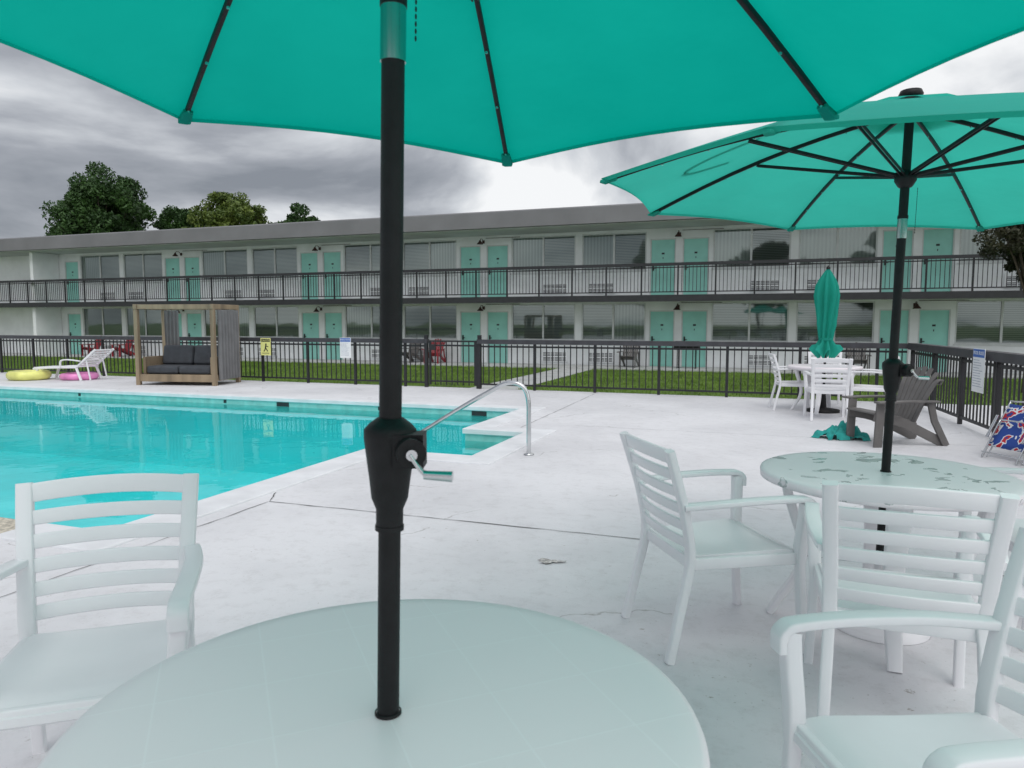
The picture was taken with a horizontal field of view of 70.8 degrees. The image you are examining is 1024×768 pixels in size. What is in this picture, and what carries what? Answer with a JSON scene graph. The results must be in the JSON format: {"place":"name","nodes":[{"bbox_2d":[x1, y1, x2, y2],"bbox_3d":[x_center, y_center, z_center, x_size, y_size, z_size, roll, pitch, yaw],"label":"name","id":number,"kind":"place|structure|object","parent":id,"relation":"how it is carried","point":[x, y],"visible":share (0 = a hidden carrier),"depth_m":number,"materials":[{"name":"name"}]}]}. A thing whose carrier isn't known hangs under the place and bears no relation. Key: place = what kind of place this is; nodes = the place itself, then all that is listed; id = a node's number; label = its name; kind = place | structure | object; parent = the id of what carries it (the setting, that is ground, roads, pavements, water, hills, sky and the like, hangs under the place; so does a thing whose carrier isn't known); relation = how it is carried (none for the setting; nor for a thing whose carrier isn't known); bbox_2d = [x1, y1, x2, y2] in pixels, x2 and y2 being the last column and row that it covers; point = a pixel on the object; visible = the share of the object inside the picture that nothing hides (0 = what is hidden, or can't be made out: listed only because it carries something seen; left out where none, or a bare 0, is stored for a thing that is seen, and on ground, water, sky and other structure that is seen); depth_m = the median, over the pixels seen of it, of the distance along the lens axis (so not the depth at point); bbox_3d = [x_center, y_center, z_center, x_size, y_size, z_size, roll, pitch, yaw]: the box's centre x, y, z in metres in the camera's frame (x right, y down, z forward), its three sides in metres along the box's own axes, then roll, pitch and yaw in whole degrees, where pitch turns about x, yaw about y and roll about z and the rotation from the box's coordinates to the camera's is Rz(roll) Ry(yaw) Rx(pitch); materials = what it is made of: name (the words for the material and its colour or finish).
{"place":"outdoors","nodes":[
{"label":"outdoors","id":0,"kind":"place"},
{"bbox_2d":[0,372,1023,767],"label":"pool deck","id":1,"kind":"structure","parent":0,"point":[564,496],"depth_m":4.38,"materials":[{"name":"white concrete"}]},
{"bbox_2d":[5,369,51,380],"bbox_3d":[-11.706,-0.219,17.459,0.940,0.227,0.940,0,5,0],"label":"pool float","id":2,"kind":"object","parent":1,"relation":"on","point":[22,375],"visible":0.98,"depth_m":17.12,"materials":[{"name":"yellow plastic"}]},
{"bbox_2d":[33,348,114,380],"bbox_3d":[-10.610,-0.483,17.454,1.823,0.769,0.727,1,5,14],"label":"chaise lounge","id":3,"kind":"object","parent":1,"relation":"on","point":[97,361],"visible":0.98,"depth_m":17.26,"materials":[{"name":"white plastic"}]},
{"bbox_2d":[59,372,98,379],"bbox_3d":[-10.519,-0.195,17.511,0.840,0.167,0.840,0,5,0],"label":"pool float","id":4,"kind":"object","parent":1,"relation":"on","point":[74,376],"visible":0.9,"depth_m":17.23,"materials":[{"name":"pink plastic"}]},
{"bbox_2d":[0,473,202,754],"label":"patio chair","id":5,"kind":"object","parent":1,"relation":"on","point":[56,677],"visible":0.94,"depth_m":2.26,"materials":[{"name":"white plastic"}]},
{"bbox_2d":[132,304,240,385],"bbox_3d":[-7.291,-0.899,16.287,1.950,1.780,1.120,1,5,8],"label":"cabana daybed","id":6,"kind":"object","parent":1,"relation":"on","point":[214,363],"visible":1,"depth_m":16.01,"materials":[{"name":"brown wood"}]},
{"bbox_2d":[0,384,555,550],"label":"swimming pool","id":7,"kind":"structure","parent":1,"relation":"in","point":[232,450],"depth_m":13.22,"materials":[{"name":"liquid"}]},
{"bbox_2d":[37,599,709,767],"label":"patio table","id":8,"kind":"object","parent":1,"relation":"on","point":[486,685],"visible":0.95,"depth_m":1.29,"materials":[{"name":"white plastic"}]},
{"bbox_2d":[0,335,907,400],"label":"pool fence","id":9,"kind":"object","parent":1,"relation":"on","point":[727,345],"visible":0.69,"depth_m":14.78,"materials":[{"name":"black metal"}]},
{"bbox_2d":[260,338,270,354],"bbox_3d":[-5.726,-0.867,16.736,0.280,0.400,0.011,2,5,20],"label":"caution sign","id":10,"kind":"object","parent":9,"relation":"attached to","point":[265,346],"visible":1,"depth_m":16.73,"materials":[{"name":"yellow plastic"}]},
{"bbox_2d":[340,338,350,357],"bbox_3d":[-3.704,-0.804,16.010,0.280,0.450,0.011,2,5,20],"label":"pool rules sign","id":11,"kind":"object","parent":9,"relation":"attached to","point":[345,347],"visible":1,"depth_m":16.01,"materials":[{"name":"white plastic"}]},
{"bbox_2d":[424,335,481,388],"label":"pool gate","id":12,"kind":"structure","parent":9,"relation":"attached to","point":[427,365],"depth_m":15.23,"materials":[{"name":"black metal"}]},
{"bbox_2d":[422,380,533,455],"bbox_3d":[-0.827,0.825,7.957,2.244,1.784,0.110,2,5,20],"label":"pool handrail","id":13,"kind":"object","parent":1,"relation":"on","point":[479,397],"visible":0.66,"depth_m":7.60,"materials":[{"name":"metal"}]},
{"bbox_2d":[0,0,1023,719],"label":"patio umbrella","id":14,"kind":"object","parent":1,"relation":"on","point":[506,82],"visible":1,"depth_m":1.89,"materials":[{"name":"fabric"}]},
{"bbox_2d":[538,558,565,563],"bbox_3d":[0.225,1.033,4.194,0.169,0.006,0.087,2,5,20],"label":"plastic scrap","id":15,"kind":"object","parent":1,"relation":"on","point":[544,560],"visible":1,"depth_m":4.19,"materials":[{"name":"white plastic"}]},
{"bbox_2d":[619,431,816,664],"bbox_3d":[0.875,0.679,3.220,0.675,0.900,0.612,-1,5,-13],"label":"patio chair","id":16,"kind":"object","parent":1,"relation":"on","point":[734,543],"visible":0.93,"depth_m":3.04,"materials":[{"name":"white plastic"}]},
{"bbox_2d":[768,353,814,409],"bbox_3d":[4.475,-0.042,11.548,0.675,0.900,0.612,1,5,11],"label":"patio chair","id":17,"kind":"object","parent":1,"relation":"on","point":[776,367],"visible":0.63,"depth_m":11.39,"materials":[{"name":"white plastic"}]},
{"bbox_2d":[600,87,1023,645],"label":"patio umbrella","id":18,"kind":"object","parent":1,"relation":"on","point":[903,160],"visible":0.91,"depth_m":3.50,"materials":[{"name":"fabric"}]},
{"bbox_2d":[806,265,842,413],"bbox_3d":[4.862,-0.695,11.140,0.503,2.258,0.503,0,5,0],"label":"closed patio umbrella","id":19,"kind":"object","parent":1,"relation":"on","point":[826,296],"visible":0.95,"depth_m":11.02,"materials":[{"name":"fabric"}]},
{"bbox_2d":[787,364,862,414],"bbox_3d":[4.850,0.077,11.198,1.080,0.730,1.080,-1,5,-10],"label":"patio table","id":20,"kind":"object","parent":1,"relation":"on","point":[802,367],"visible":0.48,"depth_m":11.06,"materials":[{"name":"white plastic"}]},
{"bbox_2d":[808,352,841,404],"bbox_3d":[5.215,-0.080,11.981,0.612,0.900,0.675,2,5,19],"label":"patio chair","id":21,"kind":"object","parent":1,"relation":"on","point":[809,362],"visible":0.19,"depth_m":12.15,"materials":[{"name":"white plastic"}]},
{"bbox_2d":[803,358,852,420],"bbox_3d":[4.538,0.061,10.350,0.612,0.900,0.675,1,5,15],"label":"patio chair","id":22,"kind":"object","parent":1,"relation":"on","point":[842,389],"visible":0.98,"depth_m":10.11,"materials":[{"name":"white plastic"}]},
{"bbox_2d":[811,420,869,440],"bbox_3d":[4.000,0.542,8.699,0.736,0.207,0.576,-1,5,-10],"label":"crumpled towel","id":23,"kind":"object","parent":1,"relation":"on","point":[831,431],"visible":0.85,"depth_m":8.59,"materials":[{"name":"teal fabric"}]},
{"bbox_2d":[849,356,899,398],"bbox_3d":[5.393,0.025,10.775,0.675,0.900,0.612,2,5,22],"label":"patio chair","id":24,"kind":"object","parent":1,"relation":"on","point":[864,387],"visible":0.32,"depth_m":10.61,"materials":[{"name":"white plastic"}]},
{"bbox_2d":[760,451,1023,673],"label":"patio table","id":25,"kind":"object","parent":1,"relation":"on","point":[806,473],"visible":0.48,"depth_m":3.19,"materials":[{"name":"white plastic"}]},
{"bbox_2d":[842,366,948,447],"bbox_3d":[4.443,0.255,8.309,0.930,0.915,0.722,-1,5,-8],"label":"adirondack chair","id":26,"kind":"object","parent":1,"relation":"on","point":[913,394],"visible":0.84,"depth_m":8.16,"materials":[{"name":"grey plastic"}]},
{"bbox_2d":[770,527,1023,767],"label":"patio chair","id":27,"kind":"object","parent":1,"relation":"on","point":[980,736],"visible":1,"depth_m":1.74,"materials":[{"name":"white plastic"}]},
{"bbox_2d":[803,480,1019,716],"bbox_3d":[1.360,0.737,2.547,0.612,0.900,0.675,2,5,21],"label":"patio chair","id":28,"kind":"object","parent":1,"relation":"on","point":[834,585],"visible":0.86,"depth_m":2.30,"materials":[{"name":"white plastic"}]},
{"bbox_2d":[908,343,1023,433],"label":"pool fence","id":29,"kind":"object","parent":1,"relation":"on","point":[999,358],"visible":0.59,"depth_m":9.58,"materials":[{"name":"black metal"}]},
{"bbox_2d":[971,348,985,393],"bbox_3d":[5.752,-0.167,8.885,0.012,0.540,0.400,1,5,15],"label":"pool rules sign","id":30,"kind":"object","parent":29,"relation":"attached to","point":[978,370],"visible":1,"depth_m":8.87,"materials":[{"name":"white plastic"}]},
{"bbox_2d":[953,467,1023,651],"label":"patio chair","id":31,"kind":"object","parent":1,"relation":"on","point":[1018,523],"visible":0.15,"depth_m":3.52,"materials":[{"name":"white plastic"}]},
{"bbox_2d":[981,400,1023,465],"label":"folding beach chair","id":32,"kind":"object","parent":1,"relation":"on","point":[1007,433],"visible":0.98,"depth_m":7.37,"materials":[{"name":"fabric"}]},
{"bbox_2d":[1015,438,1023,465],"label":"folding beach chair","id":33,"kind":"object","parent":1,"relation":"on","point":[1018,459],"visible":0.88,"depth_m":7.01,"materials":[{"name":"metal"}]},
{"bbox_2d":[0,31,1023,238],"label":"sky","id":34,"kind":"structure","parent":0,"point":[55,120],"materials":[{"name":"grey"}]},
{"bbox_2d":[4,356,1021,405],"bbox_3d":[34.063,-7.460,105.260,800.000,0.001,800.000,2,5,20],"label":"lawn","id":35,"kind":"structure","parent":0,"point":[597,375],"depth_m":20.61,"materials":[{"name":"green plant"}]},
{"bbox_2d":[39,161,156,235],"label":"shade tree","id":36,"kind":"object","parent":35,"relation":"on","point":[100,203],"visible":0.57,"depth_m":48.10,"materials":[{"name":"green plant"}]},
{"bbox_2d":[152,205,208,229],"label":"shade tree","id":37,"kind":"object","parent":35,"relation":"on","point":[171,217],"visible":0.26,"depth_m":53.26,"materials":[{"name":"green plant"}]},
{"bbox_2d":[180,191,270,228],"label":"shade tree","id":38,"kind":"object","parent":35,"relation":"on","point":[226,210],"visible":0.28,"depth_m":50.18,"materials":[{"name":"green plant"}]},
{"bbox_2d":[270,202,320,223],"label":"shade tree","id":39,"kind":"object","parent":35,"relation":"on","point":[297,209],"visible":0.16,"depth_m":52.50,"materials":[{"name":"green plant"}]},
{"bbox_2d":[0,224,1023,373],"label":"walls","id":40,"kind":"structure","parent":35,"relation":"on","point":[16,321],"depth_m":27.18,"materials":[{"name":"paint"}]},
{"bbox_2d":[65,228,954,371],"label":"doors","id":41,"kind":"structure","parent":40,"relation":"attached to","point":[933,326],"depth_m":25.90,"materials":[{"name":"paint"}]},
{"bbox_2d":[0,254,1021,302],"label":"balcony railing","id":42,"kind":"object","parent":40,"relation":"attached to","point":[599,266],"visible":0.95,"depth_m":26.07,"materials":[{"name":"metal"}]},
{"bbox_2d":[0,290,1023,307],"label":"balcony slab","id":43,"kind":"structure","parent":40,"relation":"attached to","point":[843,296],"depth_m":25.17,"materials":[{"name":"white concrete"}]},
{"bbox_2d":[80,226,1023,345],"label":"window frames","id":44,"kind":"structure","parent":40,"relation":"attached to","point":[1000,343],"depth_m":26.88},
{"bbox_2d":[82,227,1023,342],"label":"windows","id":45,"kind":"structure","parent":40,"relation":"attached to","point":[978,321],"depth_m":26.72,"materials":[{"name":"grey glass"}]},
{"bbox_2d":[101,274,1023,370],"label":"air conditioner grilles","id":46,"kind":"object","parent":40,"relation":"attached to","point":[759,356],"visible":0.42,"depth_m":26.90,"materials":[{"name":"metal"}]},
{"bbox_2d":[172,227,968,312],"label":"wall lamps","id":47,"kind":"object","parent":40,"relation":"attached to","point":[915,304],"depth_m":25.54,"materials":[{"name":"metal"}]},
{"bbox_2d":[972,224,1023,392],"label":"crape myrtle","id":48,"kind":"object","parent":35,"relation":"on","point":[1012,249],"visible":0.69,"depth_m":16.31,"materials":[{"name":"green plant"}]},
{"bbox_2d":[3,353,1022,378],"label":"sidewalk","id":49,"kind":"structure","parent":0,"point":[649,368],"depth_m":26.05,"materials":[{"name":"concrete"}]},
{"bbox_2d":[29,252,62,354],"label":"stair wall","id":50,"kind":"structure","parent":49,"relation":"on","point":[47,321],"depth_m":34.97,"materials":[{"name":"paint"}]},
{"bbox_2d":[79,340,105,355],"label":"adirondack chair","id":51,"kind":"object","parent":49,"relation":"on","point":[97,347],"visible":0.33,"depth_m":33.73,"materials":[{"name":"red plastic"}]},
{"bbox_2d":[112,340,134,356],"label":"adirondack chair","id":52,"kind":"object","parent":49,"relation":"on","point":[126,348],"visible":0.5,"depth_m":33.27,"materials":[{"name":"red plastic"}]},
{"bbox_2d":[402,338,423,362],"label":"adirondack chair","id":53,"kind":"object","parent":49,"relation":"on","point":[413,353],"visible":0.5,"depth_m":28.57,"materials":[{"name":"grey plastic"}]},
{"bbox_2d":[421,339,445,363],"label":"adirondack chair","id":54,"kind":"object","parent":49,"relation":"on","point":[438,352],"visible":0.55,"depth_m":28.17,"materials":[{"name":"red plastic"}]},
{"bbox_2d":[616,340,638,367],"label":"adirondack chair","id":55,"kind":"object","parent":49,"relation":"on","point":[630,355],"visible":0.65,"depth_m":25.52,"materials":[{"name":"grey plastic"}]},
{"bbox_2d":[674,346,699,363],"bbox_3d":[5.950,-0.990,24.531,0.840,0.940,0.422,2,5,20],"label":"table","id":56,"kind":"object","parent":49,"relation":"on","point":[687,347],"visible":0.32,"depth_m":24.40,"materials":[{"name":"black plastic"}]},
{"bbox_2d":[846,342,871,370],"bbox_3d":[11.061,-0.847,23.087,0.760,0.963,0.979,2,5,20],"label":"adirondack chair","id":57,"kind":"object","parent":49,"relation":"on","point":[857,358],"visible":0.56,"depth_m":23.18,"materials":[{"name":"white plastic"}]},
{"bbox_2d":[471,368,591,388],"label":"garden path","id":58,"kind":"structure","parent":0,"point":[555,374],"depth_m":21.15,"materials":[{"name":"concrete"}]},
{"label":"end walls","id":59,"kind":"object","parent":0,"visible":0},
{"bbox_2d":[0,218,753,256],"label":"soffit","id":60,"kind":"structure","parent":59,"relation":"on","point":[553,229],"depth_m":27.75,"materials":[{"name":"paint"}]},
{"bbox_2d":[0,203,708,251],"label":"roof","id":61,"kind":"structure","parent":60,"relation":"on","point":[615,213],"depth_m":27.82,"materials":[{"name":"metal"}]}
]}

